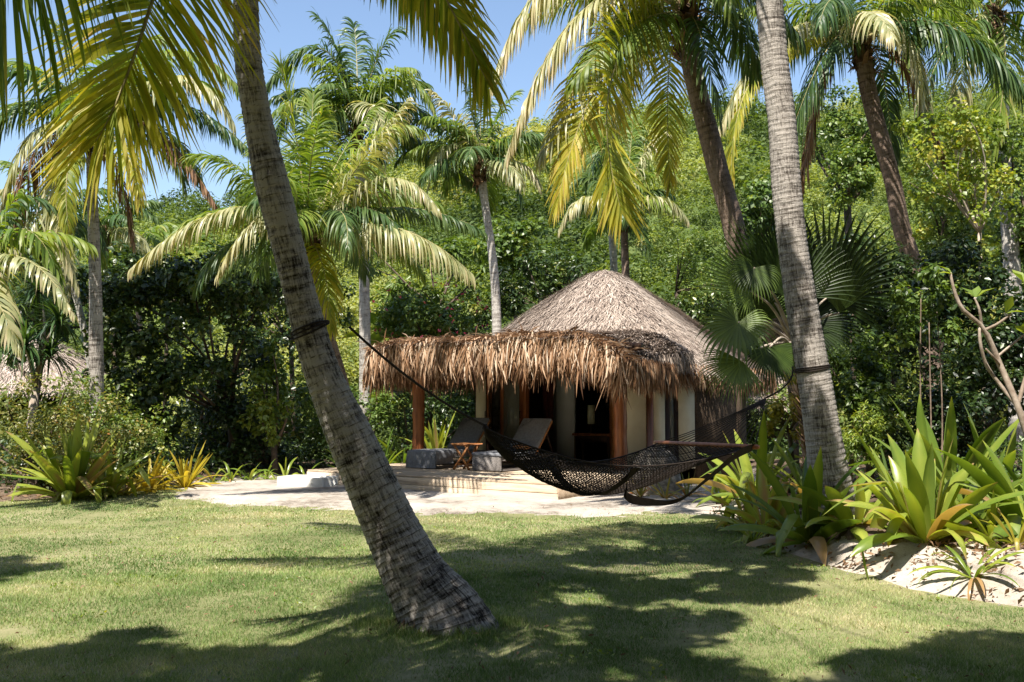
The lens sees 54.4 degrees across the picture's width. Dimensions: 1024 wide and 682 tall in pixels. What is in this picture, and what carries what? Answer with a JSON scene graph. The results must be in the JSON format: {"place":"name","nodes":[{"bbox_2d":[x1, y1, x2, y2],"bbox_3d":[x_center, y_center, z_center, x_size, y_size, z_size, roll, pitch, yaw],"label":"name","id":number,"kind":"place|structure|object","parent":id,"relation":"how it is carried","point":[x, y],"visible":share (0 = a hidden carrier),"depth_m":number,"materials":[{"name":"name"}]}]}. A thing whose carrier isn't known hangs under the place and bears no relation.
{"place":"outdoors","nodes":[
{"label":"outdoors","id":0,"kind":"place"},
{"bbox_2d":[0,458,754,501],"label":"soil","id":1,"kind":"structure","parent":0,"point":[4,487],"depth_m":20.86,"materials":[{"name":"brown soil"}]},
{"bbox_2d":[0,264,88,479],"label":"pandanus tree","id":2,"kind":"object","parent":1,"relation":"on","point":[47,346],"visible":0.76,"depth_m":19.34,"materials":[{"name":"green plant"}]},
{"bbox_2d":[0,188,98,361],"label":"coconut palm","id":3,"kind":"object","parent":1,"relation":"on","point":[11,239],"visible":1,"depth_m":14.68,"materials":[{"name":"green plant"}]},
{"bbox_2d":[0,160,134,371],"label":"coconut palm","id":4,"kind":"object","parent":1,"relation":"on","point":[81,228],"visible":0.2,"depth_m":21.94,"materials":[{"name":"green plant"}]},
{"bbox_2d":[0,237,145,445],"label":"broadleaf tree","id":5,"kind":"object","parent":1,"relation":"on","point":[82,277],"visible":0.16,"depth_m":24.05,"materials":[{"name":"green plant"}]},
{"bbox_2d":[0,411,153,504],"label":"crinum lily","id":6,"kind":"object","parent":1,"relation":"on","point":[72,482],"visible":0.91,"depth_m":16.39,"materials":[{"name":"green plant"}]},
{"bbox_2d":[0,372,162,489],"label":"hedge shrub","id":7,"kind":"object","parent":1,"relation":"on","point":[38,428],"visible":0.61,"depth_m":17.51,"materials":[{"name":"green plant"}]},
{"bbox_2d":[36,438,174,498],"bbox_3d":[-6.936,2.564,17.052,1.832,1.900,1.919,0,-4,0],"label":"crinum lily","id":8,"kind":"object","parent":1,"relation":"on","point":[113,490],"visible":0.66,"depth_m":16.99,"materials":[{"name":"green plant"}]},
{"bbox_2d":[52,369,184,484],"bbox_3d":[-7.463,1.731,18.986,1.995,2.399,2.110,-3,-5,38],"label":"hedge shrub","id":9,"kind":"object","parent":1,"relation":"on","point":[161,433],"visible":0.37,"depth_m":18.93,"materials":[{"name":"green plant"}]},
{"bbox_2d":[0,17,248,451],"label":"coconut palm","id":10,"kind":"object","parent":1,"relation":"on","point":[64,206],"visible":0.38,"depth_m":18.81,"materials":[{"name":"green plant"}]},
{"bbox_2d":[118,450,189,493],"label":"croton plant","id":11,"kind":"object","parent":1,"relation":"on","point":[155,472],"visible":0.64,"depth_m":18.14,"materials":[{"name":"yellow plant"}]},
{"bbox_2d":[143,443,223,489],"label":"croton plant","id":12,"kind":"object","parent":1,"relation":"on","point":[186,481],"visible":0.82,"depth_m":18.80,"materials":[{"name":"yellow plant"}]},
{"bbox_2d":[122,411,268,466],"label":"broadleaf shrub","id":13,"kind":"object","parent":1,"relation":"on","point":[193,433],"visible":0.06,"depth_m":23.35,"materials":[{"name":"green plant"}]},
{"bbox_2d":[194,337,309,472],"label":"broadleaf tree","id":14,"kind":"object","parent":1,"relation":"on","point":[242,437],"visible":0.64,"depth_m":22.11,"materials":[{"name":"green plant"}]},
{"bbox_2d":[237,341,295,473],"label":"broadleaf shrub","id":15,"kind":"object","parent":1,"relation":"on","point":[264,409],"visible":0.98,"depth_m":21.75,"materials":[{"name":"green plant"}]},
{"bbox_2d":[127,48,487,386],"bbox_3d":[-2.902,-1.019,16.233,4.984,8.015,4.213,-2,-4,26],"label":"coconut palm","id":16,"kind":"object","parent":1,"relation":"on","point":[324,215],"visible":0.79,"depth_m":15.97,"materials":[{"name":"green plant"}]},
{"bbox_2d":[289,368,399,467],"bbox_3d":[-3.837,1.981,22.994,2.426,2.960,2.199,0,-4,0],"label":"broadleaf shrub","id":17,"kind":"object","parent":1,"relation":"on","point":[380,414],"visible":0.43,"depth_m":22.78,"materials":[{"name":"green plant"}]},
{"bbox_2d":[266,6,479,418],"bbox_3d":[-3.737,-2.544,24.159,4.690,11.986,4.747,-2,-4,26],"label":"coconut palm","id":18,"kind":"object","parent":1,"relation":"on","point":[352,104],"visible":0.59,"depth_m":23.96,"materials":[{"name":"green plant"}]},
{"bbox_2d":[372,385,474,452],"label":"broadleaf shrub","id":19,"kind":"object","parent":1,"relation":"on","point":[402,431],"visible":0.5,"depth_m":25.44,"materials":[{"name":"green plant"}]},
{"bbox_2d":[391,405,458,454],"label":"crinum lily","id":20,"kind":"object","parent":1,"relation":"on","point":[431,440],"visible":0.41,"depth_m":24.99,"materials":[{"name":"green plant"}]},
{"bbox_2d":[394,62,560,450],"bbox_3d":[-1.000,-1.811,24.345,4.489,10.546,3.701,0,-4,0],"label":"coconut palm","id":21,"kind":"object","parent":1,"relation":"on","point":[476,155],"visible":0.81,"depth_m":23.98,"materials":[{"name":"green plant"}]},
{"bbox_2d":[0,434,1007,492],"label":"undergrowth","id":22,"kind":"object","parent":1,"relation":"on","point":[188,455],"visible":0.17,"depth_m":22.20,"materials":[{"name":"green plant"}]},
{"bbox_2d":[354,269,778,477],"bbox_3d":[1.655,0.584,22.643,7.513,4.652,9.413,-3,-4,36],"label":"thatched hut","id":23,"kind":"object","parent":1,"relation":"on","point":[633,349],"visible":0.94,"depth_m":20.08,"materials":[{"name":"brown plant"}]},
{"bbox_2d":[486,372,491,450],"bbox_3d":[-0.525,1.630,21.961,0.100,2.080,0.300,-1,-4,14],"label":"door","id":24,"kind":"structure","parent":23,"relation":"in","point":[489,394],"depth_m":21.89,"materials":[{"name":"brown glass"}]},
{"bbox_2d":[500,367,520,462],"bbox_3d":[-0.023,1.616,21.747,0.600,2.080,0.100,-3,-4,36],"label":"door","id":25,"kind":"structure","parent":23,"relation":"in","point":[510,396],"depth_m":21.80,"materials":[{"name":"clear glass"}]},
{"bbox_2d":[542,375,553,429],"bbox_3d":[0.819,1.370,22.362,0.294,1.255,0.140,-3,-4,36],"label":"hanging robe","id":26,"kind":"object","parent":23,"relation":"hanging from","point":[548,401],"visible":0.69,"depth_m":22.31,"materials":[{"name":"fabric"}]},
{"bbox_2d":[572,433,609,462],"bbox_3d":[1.831,2.353,21.873,0.950,0.645,0.420,-3,-4,36],"label":"console table","id":27,"kind":"object","parent":23,"relation":"on","point":[582,438],"visible":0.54,"depth_m":21.79,"materials":[{"name":"brown wood"}]},
{"bbox_2d":[597,390,609,428],"bbox_3d":[2.266,1.593,23.151,0.670,0.900,0.050,-3,-4,36],"label":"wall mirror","id":28,"kind":"object","parent":23,"relation":"attached to","point":[603,413],"depth_m":23.24,"materials":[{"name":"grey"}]},
{"bbox_2d":[665,387,678,461],"bbox_3d":[3.196,1.500,19.886,0.260,2.080,0.100,0,-4,-6],"label":"door","id":29,"kind":"structure","parent":23,"relation":"in","point":[671,408],"depth_m":19.89,"materials":[{"name":"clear glass"}]},
{"bbox_2d":[489,0,806,461],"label":"coconut palm","id":30,"kind":"object","parent":1,"relation":"on","point":[640,29],"visible":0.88,"depth_m":13.81,"materials":[{"name":"green plant"}]},
{"bbox_2d":[630,447,681,494],"bbox_3d":[2.486,2.292,17.191,0.904,0.925,0.704,0,-4,0],"label":"boulder","id":31,"kind":"object","parent":1,"relation":"on","point":[673,486],"visible":0.3,"depth_m":16.91,"materials":[{"name":"grey stone"}]},
{"bbox_2d":[718,0,1023,453],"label":"coconut palm","id":32,"kind":"object","parent":1,"relation":"on","point":[832,26],"visible":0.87,"depth_m":18.74,"materials":[{"name":"green plant"}]},
{"bbox_2d":[878,0,1023,449],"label":"coconut palm","id":33,"kind":"object","parent":1,"relation":"on","point":[994,18],"visible":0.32,"depth_m":21.89,"materials":[{"name":"green plant"}]},
{"bbox_2d":[174,472,728,517],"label":"sand","id":34,"kind":"structure","parent":0,"point":[260,491],"depth_m":15.96,"materials":[{"name":"beige sand"}]},
{"bbox_2d":[277,475,338,486],"bbox_3d":[-3.852,2.665,18.809,0.980,0.220,0.620,-1,-4,20],"label":"foot bath","id":35,"kind":"object","parent":34,"relation":"on","point":[310,480],"visible":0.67,"depth_m":18.56,"materials":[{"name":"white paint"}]},
{"bbox_2d":[0,484,1023,681],"bbox_3d":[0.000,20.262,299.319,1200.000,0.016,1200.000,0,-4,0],"label":"lawn","id":36,"kind":"structure","parent":0,"point":[403,674],"depth_m":7.88,"materials":[{"name":"green plant"}]},
{"bbox_2d":[0,336,109,422],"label":"neighbouring hut","id":37,"kind":"object","parent":36,"relation":"on","point":[8,378],"visible":0.26,"depth_m":30.66,"materials":[{"name":"beige wicker"}]},
{"bbox_2d":[102,233,247,427],"bbox_3d":[-8.531,0.204,24.998,3.789,6.105,2.026,1,-4,-19],"label":"broadleaf tree","id":38,"kind":"object","parent":36,"relation":"on","point":[209,245],"visible":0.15,"depth_m":25.12,"materials":[{"name":"green plant"}]},
{"bbox_2d":[79,244,286,469],"bbox_3d":[-6.783,0.470,21.843,4.842,5.195,3.314,0,-4,0],"label":"broadleaf tree","id":39,"kind":"object","parent":36,"relation":"on","point":[177,279],"visible":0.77,"depth_m":21.02,"materials":[{"name":"green plant"}]},
{"bbox_2d":[136,293,320,460],"bbox_3d":[-6.876,1.062,25.058,3.352,4.460,5.280,-2,-4,31],"label":"broadleaf tree","id":40,"kind":"object","parent":36,"relation":"on","point":[200,421],"visible":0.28,"depth_m":24.53,"materials":[{"name":"green plant"}]},
{"bbox_2d":[0,0,510,635],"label":"coconut palm","id":41,"kind":"object","parent":36,"relation":"on","point":[428,588],"visible":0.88,"depth_m":6.95,"materials":[{"name":"grey plant"}]},
{"bbox_2d":[290,320,329,340],"bbox_3d":[-1.500,-0.076,7.389,0.289,0.158,0.289,0,-4,0],"label":"tie rope","id":42,"kind":"object","parent":41,"relation":"attached to","point":[326,322],"visible":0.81,"depth_m":7.27,"materials":[{"name":"black fabric"}]},
{"bbox_2d":[370,282,490,448],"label":"broadleaf tree","id":43,"kind":"object","parent":36,"relation":"on","point":[423,317],"visible":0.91,"depth_m":25.67,"materials":[{"name":"green plant"}]},
{"bbox_2d":[326,601,546,649],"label":"grass tufts","id":44,"kind":"object","parent":36,"relation":"on","point":[376,622],"visible":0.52,"depth_m":7.00,"materials":[{"name":"green plant"}]},
{"bbox_2d":[307,460,632,499],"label":"wooden deck","id":45,"kind":"structure","parent":36,"relation":"on","point":[458,476],"depth_m":17.42,"materials":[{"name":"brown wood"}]},
{"bbox_2d":[411,418,491,468],"bbox_3d":[-1.196,2.082,20.545,0.700,0.978,1.990,-3,-4,36],"label":"sun lounger","id":46,"kind":"object","parent":45,"relation":"on","point":[468,430],"visible":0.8,"depth_m":20.85,"materials":[{"name":"grey fabric"}]},
{"bbox_2d":[406,449,453,468],"bbox_3d":[-1.639,2.349,19.918,0.792,0.348,0.568,-3,-4,36],"label":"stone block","id":47,"kind":"object","parent":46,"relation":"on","point":[423,458],"visible":1,"depth_m":19.71,"materials":[{"name":"grey stone"}]},
{"bbox_2d":[451,443,482,469],"bbox_3d":[-0.890,2.269,19.524,0.470,0.524,0.420,-3,-4,36],"label":"folding table","id":48,"kind":"object","parent":45,"relation":"on","point":[465,463],"visible":0.98,"depth_m":19.44,"materials":[{"name":"brown wood"}]},
{"bbox_2d":[472,418,557,471],"bbox_3d":[0.079,2.029,19.682,0.700,0.978,1.990,-3,-4,36],"label":"sun lounger","id":49,"kind":"object","parent":45,"relation":"on","point":[533,432],"visible":0.56,"depth_m":19.85,"materials":[{"name":"grey fabric"}]},
{"bbox_2d":[557,110,689,278],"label":"coconut palm","id":50,"kind":"object","parent":36,"relation":"on","point":[657,204],"visible":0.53,"depth_m":28.15,"materials":[{"name":"green plant"}]},
{"bbox_2d":[664,286,761,350],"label":"broadleaf tree","id":51,"kind":"object","parent":36,"relation":"on","point":[709,299],"visible":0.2,"depth_m":26.66,"materials":[{"name":"green plant"}]},
{"bbox_2d":[746,374,839,438],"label":"shrub","id":52,"kind":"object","parent":36,"relation":"on","point":[757,397],"visible":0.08,"depth_m":28.65,"materials":[{"name":"green plant"}]},
{"bbox_2d":[797,83,901,436],"bbox_3d":[9.394,-1.901,27.369,2.598,10.604,2.825,1,-4,-16],"label":"broadleaf tree","id":53,"kind":"object","parent":36,"relation":"on","point":[851,185],"visible":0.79,"depth_m":27.16,"materials":[{"name":"green plant"}]},
{"bbox_2d":[874,162,999,363],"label":"broadleaf tree","id":54,"kind":"object","parent":36,"relation":"on","point":[944,228],"visible":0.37,"depth_m":23.93,"materials":[{"name":"green plant"}]},
{"bbox_2d":[891,97,1023,432],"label":"broadleaf tree","id":55,"kind":"object","parent":36,"relation":"on","point":[976,133],"visible":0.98,"depth_m":17.70,"materials":[{"name":"green plant"}]},
{"bbox_2d":[977,121,1023,279],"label":"broadleaf tree","id":56,"kind":"object","parent":36,"relation":"on","point":[1019,225],"visible":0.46,"depth_m":22.01,"materials":[{"name":"green plant"}]},
{"bbox_2d":[0,103,1023,458],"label":"hill","id":57,"kind":"structure","parent":0,"point":[742,199],"depth_m":47.28,"materials":[{"name":"green plant"}]},
{"bbox_2d":[41,165,161,384],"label":"coconut palm","id":58,"kind":"object","parent":57,"relation":"on","point":[110,220],"visible":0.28,"depth_m":31.05,"materials":[{"name":"green plant"}]},
{"bbox_2d":[76,222,190,383],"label":"coconut palm","id":59,"kind":"object","parent":57,"relation":"on","point":[153,232],"visible":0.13,"depth_m":33.02,"materials":[{"name":"green plant"}]},
{"bbox_2d":[227,266,356,457],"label":"broadleaf tree","id":60,"kind":"object","parent":57,"relation":"on","point":[271,319],"visible":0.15,"depth_m":27.25,"materials":[{"name":"green plant"}]},
{"bbox_2d":[342,291,414,344],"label":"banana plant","id":61,"kind":"object","parent":57,"relation":"on","point":[374,336],"visible":0.23,"depth_m":26.98,"materials":[{"name":"green plant"}]},
{"bbox_2d":[368,221,502,429],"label":"broadleaf tree","id":62,"kind":"object","parent":57,"relation":"on","point":[457,250],"visible":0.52,"depth_m":29.04,"materials":[{"name":"green plant"}]},
{"bbox_2d":[438,298,505,335],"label":"broadleaf shrub","id":63,"kind":"object","parent":57,"relation":"on","point":[478,316],"visible":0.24,"depth_m":28.41,"materials":[{"name":"green plant"}]},
{"bbox_2d":[0,68,1023,453],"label":"hillside scrub","id":64,"kind":"object","parent":57,"relation":"on","point":[654,280],"visible":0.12,"depth_m":47.98,"materials":[{"name":"green plant"}]},
{"bbox_2d":[467,216,578,319],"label":"broadleaf tree","id":65,"kind":"object","parent":57,"relation":"on","point":[507,244],"visible":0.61,"depth_m":30.79,"materials":[{"name":"green plant"}]},
{"bbox_2d":[484,243,599,318],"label":"broadleaf tree","id":66,"kind":"object","parent":57,"relation":"on","point":[557,283],"visible":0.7,"depth_m":28.12,"materials":[{"name":"green plant"}]},
{"bbox_2d":[567,111,656,271],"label":"coconut palm","id":67,"kind":"object","parent":57,"relation":"on","point":[612,245],"visible":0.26,"depth_m":29.60,"materials":[{"name":"green plant"}]},
{"bbox_2d":[627,225,734,306],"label":"broadleaf tree","id":68,"kind":"object","parent":57,"relation":"on","point":[687,253],"visible":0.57,"depth_m":27.81,"materials":[{"name":"green plant"}]},
{"bbox_2d":[741,173,775,344],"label":"broadleaf tree","id":69,"kind":"object","parent":57,"relation":"on","point":[757,195],"visible":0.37,"depth_m":30.65,"materials":[{"name":"green plant"}]},
{"bbox_2d":[0,0,1023,225],"label":"sky","id":70,"kind":"structure","parent":0,"point":[297,30],"materials":[{"name":"blue"}]},
{"bbox_2d":[713,467,1023,606],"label":"sandy bank","id":71,"kind":"structure","parent":0,"point":[901,548],"depth_m":8.83,"materials":[{"name":"beige sand"}]},
{"bbox_2d":[842,399,890,480],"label":"broadleaf shrub","id":72,"kind":"object","parent":71,"relation":"on","point":[854,444],"visible":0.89,"depth_m":12.43,"materials":[{"name":"green plant"}]},
{"bbox_2d":[709,467,1023,603],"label":"dry leaves","id":73,"kind":"object","parent":71,"relation":"on","point":[937,543],"visible":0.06,"depth_m":9.01,"materials":[{"name":"brown plant"}]},
{"bbox_2d":[716,502,1023,605],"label":"sand pebbles","id":74,"kind":"object","parent":71,"relation":"on","point":[914,568],"visible":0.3,"depth_m":9.02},
{"bbox_2d":[792,434,1023,516],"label":"bank undergrowth","id":75,"kind":"object","parent":71,"relation":"on","point":[1005,444],"visible":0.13,"depth_m":15.30,"materials":[{"name":"green plant"}]},
{"bbox_2d":[906,545,1023,600],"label":"spider lily","id":76,"kind":"object","parent":71,"relation":"on","point":[963,565],"visible":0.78,"depth_m":8.34,"materials":[{"name":"green plant"}]},
{"bbox_2d":[742,450,1023,550],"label":"bank soil","id":77,"kind":"structure","parent":0,"point":[848,534],"depth_m":10.41,"materials":[{"name":"brown soil"}]},
{"bbox_2d":[691,462,752,502],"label":"crinum lily","id":78,"kind":"object","parent":77,"relation":"on","point":[716,488],"visible":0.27,"depth_m":15.39,"materials":[{"name":"green plant"}]},
{"bbox_2d":[710,490,759,528],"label":"crinum lily","id":79,"kind":"object","parent":77,"relation":"on","point":[720,523],"visible":0.23,"depth_m":12.71,"materials":[{"name":"green plant"}]},
{"bbox_2d":[675,412,803,506],"bbox_3d":[3.224,1.922,13.983,1.964,1.931,1.913,1,-4,-20],"label":"crinum lily","id":80,"kind":"object","parent":77,"relation":"on","point":[739,479],"visible":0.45,"depth_m":13.85,"materials":[{"name":"green plant"}]},
{"bbox_2d":[688,468,801,543],"bbox_3d":[3.065,2.074,12.153,1.446,1.069,1.798,1,-4,-19],"label":"crinum lily","id":81,"kind":"object","parent":77,"relation":"on","point":[752,516],"visible":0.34,"depth_m":12.13,"materials":[{"name":"green plant"}]},
{"bbox_2d":[766,373,802,492],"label":"broadleaf shrub","id":82,"kind":"object","parent":77,"relation":"on","point":[776,410],"visible":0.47,"depth_m":13.82,"materials":[{"name":"green plant"}]},
{"bbox_2d":[767,438,802,492],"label":"crinum lily","id":83,"kind":"object","parent":77,"relation":"on","point":[795,469],"visible":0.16,"depth_m":13.14,"materials":[{"name":"green plant"}]},
{"bbox_2d":[718,447,876,566],"bbox_3d":[3.208,1.885,10.764,1.903,1.531,2.171,0,-4,0],"label":"crinum lily","id":84,"kind":"object","parent":77,"relation":"on","point":[811,534],"visible":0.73,"depth_m":10.62,"materials":[{"name":"green plant"}]},
{"bbox_2d":[692,198,912,471],"bbox_3d":[3.581,0.159,12.594,3.346,4.263,1.514,2,-4,-26],"label":"fan palm","id":85,"kind":"object","parent":77,"relation":"on","point":[839,279],"visible":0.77,"depth_m":12.28,"materials":[{"name":"green plant"}]},
{"bbox_2d":[756,0,854,521],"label":"coconut palm","id":86,"kind":"object","parent":77,"relation":"on","point":[821,423],"visible":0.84,"depth_m":10.96,"materials":[{"name":"grey plant"}]},
{"bbox_2d":[348,326,793,505],"bbox_3d":[1.051,0.731,8.954,1.340,1.480,5.468,-3,-5,41],"label":"hammock","id":87,"kind":"object","parent":86,"relation":"hanging from","point":[507,453],"visible":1,"depth_m":9.02,"materials":[{"name":"fabric"}]},
{"bbox_2d":[767,482,895,543],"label":"crinum lily","id":88,"kind":"object","parent":77,"relation":"on","point":[840,511],"visible":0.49,"depth_m":10.31,"materials":[{"name":"green plant"}]},
{"bbox_2d":[828,325,913,482],"bbox_3d":[4.843,0.943,13.688,1.141,2.338,1.555,-3,-5,41],"label":"broadleaf shrub","id":89,"kind":"object","parent":77,"relation":"on","point":[872,386],"visible":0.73,"depth_m":13.53,"materials":[{"name":"green plant"}]},
{"bbox_2d":[831,222,936,467],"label":"broadleaf tree","id":90,"kind":"object","parent":77,"relation":"on","point":[907,267],"visible":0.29,"depth_m":16.45,"materials":[{"name":"green plant"}]},
{"bbox_2d":[848,431,942,489],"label":"crinum lily","id":91,"kind":"object","parent":77,"relation":"on","point":[884,459],"visible":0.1,"depth_m":12.22,"materials":[{"name":"green plant"}]},
{"bbox_2d":[887,261,951,401],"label":"sapling","id":92,"kind":"object","parent":77,"relation":"on","point":[899,299],"visible":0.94,"depth_m":12.53,"materials":[{"name":"green plant"}]},
{"bbox_2d":[825,425,1023,559],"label":"crinum lily","id":93,"kind":"object","parent":77,"relation":"on","point":[912,509],"visible":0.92,"depth_m":9.27,"materials":[{"name":"green plant"}]},
{"bbox_2d":[886,286,966,428],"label":"sapling","id":94,"kind":"object","parent":77,"relation":"on","point":[900,319],"visible":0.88,"depth_m":12.52,"materials":[{"name":"green plant"}]},
{"bbox_2d":[901,280,962,461],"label":"sapling","id":95,"kind":"object","parent":77,"relation":"on","point":[940,294],"visible":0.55,"depth_m":12.73,"materials":[{"name":"green plant"}]},
{"bbox_2d":[864,394,1018,506],"bbox_3d":[4.886,1.260,11.208,1.612,1.323,1.351,-3,-5,44],"label":"crinum lily","id":96,"kind":"object","parent":77,"relation":"on","point":[987,436],"visible":0.38,"depth_m":10.97,"materials":[{"name":"green plant"}]},
{"bbox_2d":[870,233,1023,451],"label":"broadleaf tree","id":97,"kind":"object","parent":77,"relation":"on","point":[1006,334],"visible":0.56,"depth_m":14.65,"materials":[{"name":"green plant"}]},
{"bbox_2d":[886,338,1023,458],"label":"broadleaf shrub","id":98,"kind":"object","parent":77,"relation":"on","point":[965,393],"visible":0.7,"depth_m":13.45,"materials":[{"name":"green plant"}]},
{"bbox_2d":[910,447,1022,519],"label":"crinum lily","id":99,"kind":"object","parent":77,"relation":"on","point":[1016,485],"visible":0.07,"depth_m":10.15,"materials":[{"name":"green plant"}]},
{"bbox_2d":[936,441,1023,543],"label":"crinum lily","id":100,"kind":"object","parent":77,"relation":"on","point":[1013,514],"visible":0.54,"depth_m":9.29,"materials":[{"name":"green plant"}]},
{"bbox_2d":[940,266,1023,434],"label":"frangipani","id":101,"kind":"object","parent":77,"relation":"on","point":[1010,393],"visible":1,"depth_m":9.95,"materials":[{"name":"brown plant"}]},
{"bbox_2d":[951,490,1023,543],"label":"spider lily","id":102,"kind":"object","parent":77,"relation":"on","point":[975,519],"visible":0.35,"depth_m":9.16,"materials":[{"name":"green plant"}]},
{"bbox_2d":[963,403,1022,489],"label":"crinum lily","id":103,"kind":"object","parent":77,"relation":"on","point":[1009,459],"visible":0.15,"depth_m":11.22,"materials":[{"name":"green plant"}]},
{"bbox_2d":[981,512,1023,550],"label":"spider lily","id":104,"kind":"object","parent":77,"relation":"on","point":[1020,539],"visible":0.87,"depth_m":8.77,"materials":[{"name":"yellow plant"}]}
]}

